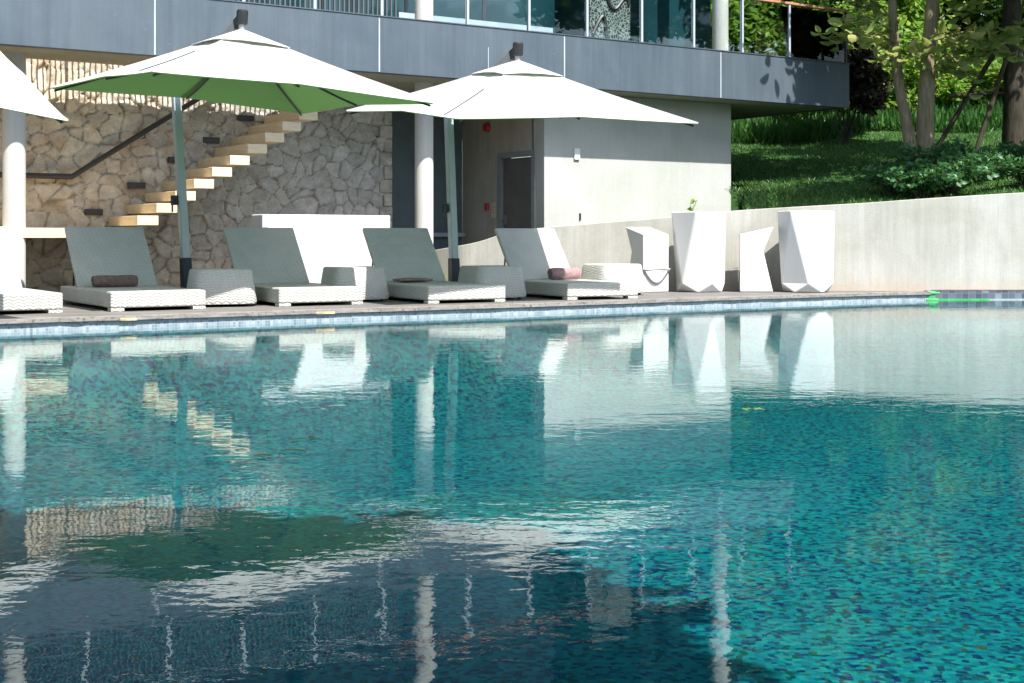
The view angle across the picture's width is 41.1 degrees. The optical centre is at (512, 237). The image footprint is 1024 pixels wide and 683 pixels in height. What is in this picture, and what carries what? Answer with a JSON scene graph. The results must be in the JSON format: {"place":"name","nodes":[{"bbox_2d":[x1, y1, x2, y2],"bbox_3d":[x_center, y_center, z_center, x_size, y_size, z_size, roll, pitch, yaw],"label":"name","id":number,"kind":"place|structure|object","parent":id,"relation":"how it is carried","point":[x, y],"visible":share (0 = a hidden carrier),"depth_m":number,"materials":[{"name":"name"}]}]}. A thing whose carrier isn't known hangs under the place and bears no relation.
{"place":"outdoors","nodes":[
{"label":"outdoors","id":0,"kind":"place"},
{"bbox_2d":[254,449,305,456],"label":"floating leaf","id":1,"kind":"object","parent":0,"point":[258,455],"visible":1,"depth_m":5.84,"materials":[{"name":"green plant"}]},
{"bbox_2d":[291,436,317,443],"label":"floating leaf","id":2,"kind":"object","parent":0,"point":[309,437],"visible":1,"depth_m":6.20,"materials":[{"name":"green plant"}]},
{"bbox_2d":[0,290,915,318],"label":"pool deck","id":3,"kind":"structure","parent":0,"point":[75,309],"depth_m":16.19,"materials":[{"name":"grey stone"}]},
{"bbox_2d":[2,53,25,287],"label":"concrete column","id":4,"kind":"structure","parent":3,"relation":"on","point":[14,170],"depth_m":17.39,"materials":[{"name":"white concrete"}]},
{"bbox_2d":[0,227,62,312],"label":"sun lounger","id":5,"kind":"object","parent":3,"relation":"on","point":[15,295],"visible":1,"depth_m":14.41,"materials":[{"name":"wicker"}]},
{"bbox_2d":[0,51,68,123],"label":"parasol","id":6,"kind":"object","parent":3,"relation":"on","point":[20,92],"visible":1,"depth_m":12.30,"materials":[{"name":"white fabric"}]},
{"bbox_2d":[60,227,205,311],"bbox_3d":[-4.413,0.333,15.768,1.050,0.918,2.186,0,0,-32],"label":"sun lounger","id":7,"kind":"object","parent":3,"relation":"on","point":[94,251],"visible":0.96,"depth_m":16.24,"materials":[{"name":"wicker"}]},
{"bbox_2d":[91,275,137,286],"bbox_3d":[-4.641,0.509,15.953,0.515,0.139,0.153,0,0,-32],"label":"towel","id":8,"kind":"object","parent":7,"relation":"on","point":[114,280],"visible":1,"depth_m":15.90,"materials":[{"name":"fabric"}]},
{"bbox_2d":[0,59,391,292],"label":"stone wall","id":9,"kind":"structure","parent":3,"relation":"on","point":[337,161],"depth_m":19.82,"materials":[{"name":"stone"}]},
{"bbox_2d":[0,99,332,237],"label":"staircase","id":10,"kind":"structure","parent":9,"relation":"attached to","point":[256,140],"depth_m":19.22,"materials":[{"name":"wood"}]},
{"bbox_2d":[187,268,256,305],"bbox_3d":[-3.398,0.580,15.908,0.770,0.424,0.770,0,0,-22],"label":"side table","id":11,"kind":"object","parent":3,"relation":"on","point":[227,285],"visible":0.88,"depth_m":15.59,"materials":[{"name":"wicker"}]},
{"bbox_2d":[50,9,435,287],"bbox_3d":[-3.279,-0.906,15.833,3.288,3.397,3.776,0,0,-35],"label":"parasol","id":12,"kind":"object","parent":3,"relation":"on","point":[234,62],"visible":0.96,"depth_m":15.76,"materials":[{"name":"white fabric"}]},
{"bbox_2d":[223,227,362,306],"bbox_3d":[-2.764,0.333,16.834,1.050,0.918,2.186,0,0,-30],"label":"sun lounger","id":13,"kind":"object","parent":3,"relation":"on","point":[271,259],"visible":0.74,"depth_m":17.35,"materials":[{"name":"wicker"}]},
{"bbox_2d":[252,214,389,282],"bbox_3d":[-2.706,0.239,19.458,1.990,1.113,0.380,0,0,-34],"label":"bar counter","id":14,"kind":"object","parent":3,"relation":"on","point":[323,241],"visible":0.42,"depth_m":19.29,"materials":[{"name":"white"}]},
{"bbox_2d":[321,266,388,300],"bbox_3d":[-1.983,0.580,17.068,0.770,0.424,0.770,0,0,-26],"label":"side table","id":15,"kind":"object","parent":3,"relation":"on","point":[371,281],"visible":0.73,"depth_m":16.78,"materials":[{"name":"wicker"}]},
{"bbox_2d":[415,0,432,242],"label":"concrete column","id":16,"kind":"structure","parent":3,"relation":"on","point":[423,165],"depth_m":20.74,"materials":[{"name":"white concrete"}]},
{"bbox_2d":[0,0,849,249],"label":"villa","id":17,"kind":"object","parent":3,"relation":"on","point":[572,171],"visible":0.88,"depth_m":22.52,"materials":[{"name":"paint"}]},
{"bbox_2d":[235,0,317,8],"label":"window","id":18,"kind":"structure","parent":17,"relation":"in","point":[256,1],"depth_m":22.17,"materials":[{"name":"glass"}]},
{"bbox_2d":[237,0,396,16],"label":"bar railing","id":19,"kind":"object","parent":17,"relation":"on","point":[353,6],"depth_m":20.55,"materials":[{"name":"grey metal"}]},
{"bbox_2d":[321,0,404,16],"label":"window","id":20,"kind":"structure","parent":17,"relation":"in","point":[400,3],"depth_m":22.92,"materials":[{"name":"glass"}]},
{"bbox_2d":[405,0,481,20],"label":"window","id":21,"kind":"structure","parent":17,"relation":"in","point":[444,8],"depth_m":23.86,"materials":[{"name":"clear glass"}]},
{"bbox_2d":[497,150,534,227],"bbox_3d":[0.083,-0.309,22.544,0.143,2.210,1.120,0,0,-34],"label":"door","id":22,"kind":"structure","parent":17,"relation":"in","point":[515,175],"depth_m":22.61,"materials":[{"name":"metal"}]},
{"bbox_2d":[482,0,554,32],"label":"window","id":23,"kind":"structure","parent":17,"relation":"in","point":[502,11],"depth_m":24.63,"materials":[{"name":"clear glass"}]},
{"bbox_2d":[465,0,849,62],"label":"glass railing","id":24,"kind":"object","parent":17,"relation":"on","point":[794,27],"visible":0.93,"depth_m":23.99,"materials":[{"name":"glass"}]},
{"bbox_2d":[712,0,727,50],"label":"concrete column","id":25,"kind":"structure","parent":17,"relation":"attached to","point":[719,24],"depth_m":24.09,"materials":[{"name":"white concrete"}]},
{"bbox_2d":[362,228,504,303],"bbox_3d":[-1.066,0.333,17.491,1.050,0.918,2.186,0,0,-29],"label":"sun lounger","id":26,"kind":"object","parent":3,"relation":"on","point":[395,253],"visible":0.73,"depth_m":18.00,"materials":[{"name":"wicker"}]},
{"bbox_2d":[393,278,432,281],"bbox_3d":[-1.286,0.550,17.675,0.460,0.058,0.332,0,0,-29],"label":"towel","id":27,"kind":"object","parent":26,"relation":"on","point":[412,279],"visible":1,"depth_m":17.56,"materials":[{"name":"fabric"}]},
{"bbox_2d":[458,265,526,299],"bbox_3d":[-0.278,0.580,17.628,0.770,0.424,0.770,0,0,-29],"label":"side table","id":28,"kind":"object","parent":3,"relation":"on","point":[510,278],"visible":0.69,"depth_m":17.35,"materials":[{"name":"wicker"}]},
{"bbox_2d":[346,42,697,281],"bbox_3d":[-0.093,-0.816,17.276,3.239,3.217,3.792,0,0,-29],"label":"parasol","id":29,"kind":"object","parent":3,"relation":"on","point":[506,86],"visible":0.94,"depth_m":16.40,"materials":[{"name":"white fabric"}]},
{"bbox_2d":[494,228,637,299],"bbox_3d":[0.663,0.333,18.444,1.050,0.918,2.186,0,0,-27],"label":"sun lounger","id":30,"kind":"object","parent":3,"relation":"on","point":[535,254],"visible":0.73,"depth_m":18.92,"materials":[{"name":"wicker"}]},
{"bbox_2d":[547,267,580,279],"bbox_3d":[0.715,0.497,18.771,0.455,0.164,0.181,0,0,-27],"label":"towel","id":31,"kind":"object","parent":30,"relation":"on","point":[563,273],"visible":1,"depth_m":18.70,"materials":[{"name":"pink fabric"}]},
{"bbox_2d":[581,263,645,294],"bbox_3d":[1.383,0.580,18.977,0.770,0.424,0.770,0,0,-31],"label":"side table","id":32,"kind":"object","parent":3,"relation":"on","point":[625,272],"visible":0.62,"depth_m":18.70,"materials":[{"name":"wicker"}]},
{"bbox_2d":[626,227,670,291],"bbox_3d":[2.007,0.321,19.918,0.486,0.942,0.640,0,0,-28],"label":"bar stool","id":33,"kind":"object","parent":3,"relation":"on","point":[649,248],"visible":0.95,"depth_m":19.79,"materials":[{"name":"white plastic"}]},
{"bbox_2d":[672,211,725,291],"bbox_3d":[2.756,0.209,20.015,0.829,1.165,0.760,0,0,-42],"label":"planter","id":34,"kind":"object","parent":3,"relation":"on","point":[699,237],"visible":1,"depth_m":19.70,"materials":[{"name":"white plastic"}]},
{"bbox_2d":[687,198,696,210],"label":"young plant","id":35,"kind":"object","parent":34,"relation":"on","point":[692,200],"visible":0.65,"depth_m":20.00,"materials":[{"name":"green plant"}]},
{"bbox_2d":[435,192,1023,290],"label":"retaining wall","id":36,"kind":"structure","parent":3,"relation":"on","point":[974,242],"depth_m":20.25,"materials":[{"name":"concrete"}]},
{"bbox_2d":[729,227,772,291],"bbox_3d":[3.484,0.321,19.998,0.639,0.942,0.486,0,0,8],"label":"bar stool","id":37,"kind":"object","parent":3,"relation":"on","point":[753,273],"visible":1,"depth_m":19.78,"materials":[{"name":"white plastic"}]},
{"bbox_2d":[777,211,834,292],"bbox_3d":[4.302,0.204,19.885,0.829,1.175,0.760,0,0,-12],"label":"planter","id":38,"kind":"object","parent":3,"relation":"on","point":[806,243],"visible":1,"depth_m":19.59,"materials":[{"name":"white plastic"}]},
{"bbox_2d":[0,390,1023,682],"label":"pool floor","id":39,"kind":"structure","parent":0,"point":[876,542],"depth_m":8.14,"materials":[{"name":"teal tile"}]},
{"bbox_2d":[0,295,1006,483],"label":"pool wall","id":40,"kind":"structure","parent":39,"relation":"on","point":[87,438],"depth_m":13.56,"materials":[{"name":"blue tile"}]},
{"bbox_2d":[0,291,932,323],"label":"kerb strip","id":41,"kind":"object","parent":40,"relation":"on","point":[228,314],"visible":0.99,"depth_m":15.58,"materials":[{"name":"grey stone"}]},
{"bbox_2d":[118,318,136,320],"bbox_3d":[-3.882,0.827,13.784,0.174,0.030,0.075,0,0,-32],"label":"edge stone","id":42,"kind":"object","parent":41,"relation":"on","point":[128,319],"visible":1,"depth_m":13.75,"materials":[{"name":"beige stone"}]},
{"bbox_2d":[315,312,334,314],"bbox_3d":[-2.062,0.827,14.964,0.234,0.030,0.075,0,0,-32],"label":"edge stone","id":43,"kind":"object","parent":41,"relation":"on","point":[325,313],"visible":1,"depth_m":14.94,"materials":[{"name":"beige stone"}]},
{"bbox_2d":[925,290,1023,298],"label":"pool wall","id":44,"kind":"structure","parent":39,"relation":"on","point":[981,294],"depth_m":20.08,"materials":[{"name":"tile"}]},
{"bbox_2d":[926,291,1023,300],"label":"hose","id":45,"kind":"object","parent":44,"relation":"attached to","point":[931,298],"visible":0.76,"depth_m":19.89,"materials":[{"name":"green rubber"}]},
{"bbox_2d":[0,300,1023,418],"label":"pool water","id":46,"kind":"structure","parent":0,"point":[967,347],"depth_m":10.73,"materials":[{"name":"teal liquid"}]},
{"bbox_2d":[731,91,1003,144],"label":"tall grass","id":47,"kind":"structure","parent":0,"point":[789,129],"depth_m":31.39,"materials":[{"name":"green plant"}]},
{"bbox_2d":[724,20,1023,210],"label":"hill","id":48,"kind":"structure","parent":0,"point":[736,205],"depth_m":26.08,"materials":[{"name":"green plant"}]},
{"bbox_2d":[711,0,772,52],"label":"forest tree","id":49,"kind":"object","parent":48,"relation":"on","point":[736,50],"depth_m":35.45,"materials":[{"name":"green plant"}]},
{"bbox_2d":[728,0,820,53],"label":"forest tree","id":50,"kind":"object","parent":48,"relation":"on","point":[769,15],"visible":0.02,"depth_m":34.03,"materials":[{"name":"green plant"}]},
{"bbox_2d":[711,0,883,60],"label":"forest tree","id":51,"kind":"object","parent":48,"relation":"on","point":[766,45],"visible":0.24,"depth_m":32.87,"materials":[{"name":"green plant"}]},
{"bbox_2d":[780,111,819,120],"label":"bush","id":52,"kind":"object","parent":48,"relation":"on","point":[795,115],"visible":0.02,"depth_m":32.50,"materials":[{"name":"green plant"}]},
{"bbox_2d":[814,26,893,143],"bbox_3d":[7.283,-3.468,30.519,2.653,2.901,1.960,0,0,0],"label":"shrub","id":53,"kind":"object","parent":48,"relation":"on","point":[868,90],"visible":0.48,"depth_m":29.97,"materials":[{"name":"green plant"}]},
{"bbox_2d":[805,0,919,77],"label":"forest tree","id":54,"kind":"object","parent":48,"relation":"on","point":[846,6],"visible":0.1,"depth_m":32.99,"materials":[{"name":"green plant"}]},
{"bbox_2d":[854,161,912,194],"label":"shrub","id":55,"kind":"object","parent":48,"relation":"on","point":[871,177],"visible":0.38,"depth_m":22.20,"materials":[{"name":"green plant"}]},
{"bbox_2d":[838,54,939,114],"bbox_3d":[8.530,-3.636,32.758,3.292,1.936,2.535,0,0,-7],"label":"bush","id":56,"kind":"object","parent":48,"relation":"on","point":[908,68],"visible":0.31,"depth_m":32.20,"materials":[{"name":"green plant"}]},
{"bbox_2d":[811,0,1023,168],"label":"young tree","id":57,"kind":"object","parent":48,"relation":"on","point":[975,43],"visible":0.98,"depth_m":23.62,"materials":[{"name":"green plant"}]},
{"bbox_2d":[877,158,966,198],"bbox_3d":[6.509,-0.895,21.324,1.346,0.760,1.354,0,0,-33],"label":"shrub","id":58,"kind":"object","parent":48,"relation":"on","point":[914,180],"visible":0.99,"depth_m":21.26,"materials":[{"name":"green plant"}]},
{"bbox_2d":[855,0,993,90],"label":"forest tree","id":59,"kind":"object","parent":48,"relation":"on","point":[911,14],"visible":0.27,"depth_m":33.10,"materials":[{"name":"green plant"}]},
{"bbox_2d":[890,137,977,165],"bbox_3d":[7.121,-1.329,23.320,1.354,0.760,1.346,0,0,-2],"label":"shrub","id":60,"kind":"object","parent":48,"relation":"on","point":[911,156],"visible":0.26,"depth_m":23.21,"materials":[{"name":"green plant"}]},
{"bbox_2d":[891,65,978,105],"bbox_3d":[10.070,-3.799,33.320,2.244,1.714,2.914,0,0,-15],"label":"bush","id":61,"kind":"object","parent":48,"relation":"on","point":[947,87],"visible":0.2,"depth_m":32.56,"materials":[{"name":"green plant"}]},
{"bbox_2d":[901,149,998,195],"bbox_3d":[7.070,-1.024,21.665,1.492,0.842,1.501,0,0,-30],"label":"shrub","id":62,"kind":"object","parent":48,"relation":"on","point":[967,165],"visible":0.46,"depth_m":21.47,"materials":[{"name":"green plant"}]},
{"bbox_2d":[923,140,1001,182],"bbox_3d":[7.573,-1.232,22.809,1.346,0.760,1.354,0,0,29],"label":"shrub","id":63,"kind":"object","parent":48,"relation":"on","point":[938,150],"visible":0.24,"depth_m":22.57,"materials":[{"name":"green plant"}]},
{"bbox_2d":[952,56,1003,108],"bbox_3d":[11.883,-3.687,32.697,2.537,1.492,1.953,0,0,-22],"label":"bush","id":64,"kind":"object","parent":48,"relation":"on","point":[991,74],"visible":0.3,"depth_m":32.44,"materials":[{"name":"green plant"}]},
{"bbox_2d":[936,0,1023,152],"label":"staked tree","id":65,"kind":"object","parent":48,"relation":"on","point":[1011,74],"visible":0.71,"depth_m":25.35,"materials":[{"name":"brown plant"}]},
{"bbox_2d":[939,0,1023,89],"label":"forest tree","id":66,"kind":"object","parent":48,"relation":"on","point":[978,16],"visible":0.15,"depth_m":35.00,"materials":[{"name":"green plant"}]},
{"bbox_2d":[959,2,1023,54],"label":"forest tree","id":67,"kind":"object","parent":48,"relation":"on","point":[995,14],"visible":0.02,"depth_m":39.03,"materials":[{"name":"green plant"}]},
{"bbox_2d":[972,140,1023,171],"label":"shrub","id":68,"kind":"object","parent":48,"relation":"on","point":[1018,152],"visible":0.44,"depth_m":23.43,"materials":[{"name":"green plant"}]},
{"bbox_2d":[986,150,1023,185],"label":"shrub","id":69,"kind":"object","parent":48,"relation":"on","point":[1016,168],"visible":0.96,"depth_m":21.51,"materials":[{"name":"green plant"}]},
{"bbox_2d":[997,0,1023,18],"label":"forest tree","id":70,"kind":"object","parent":48,"relation":"on","point":[1022,6],"visible":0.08,"depth_m":33.30,"materials":[{"name":"green plant"}]}
]}

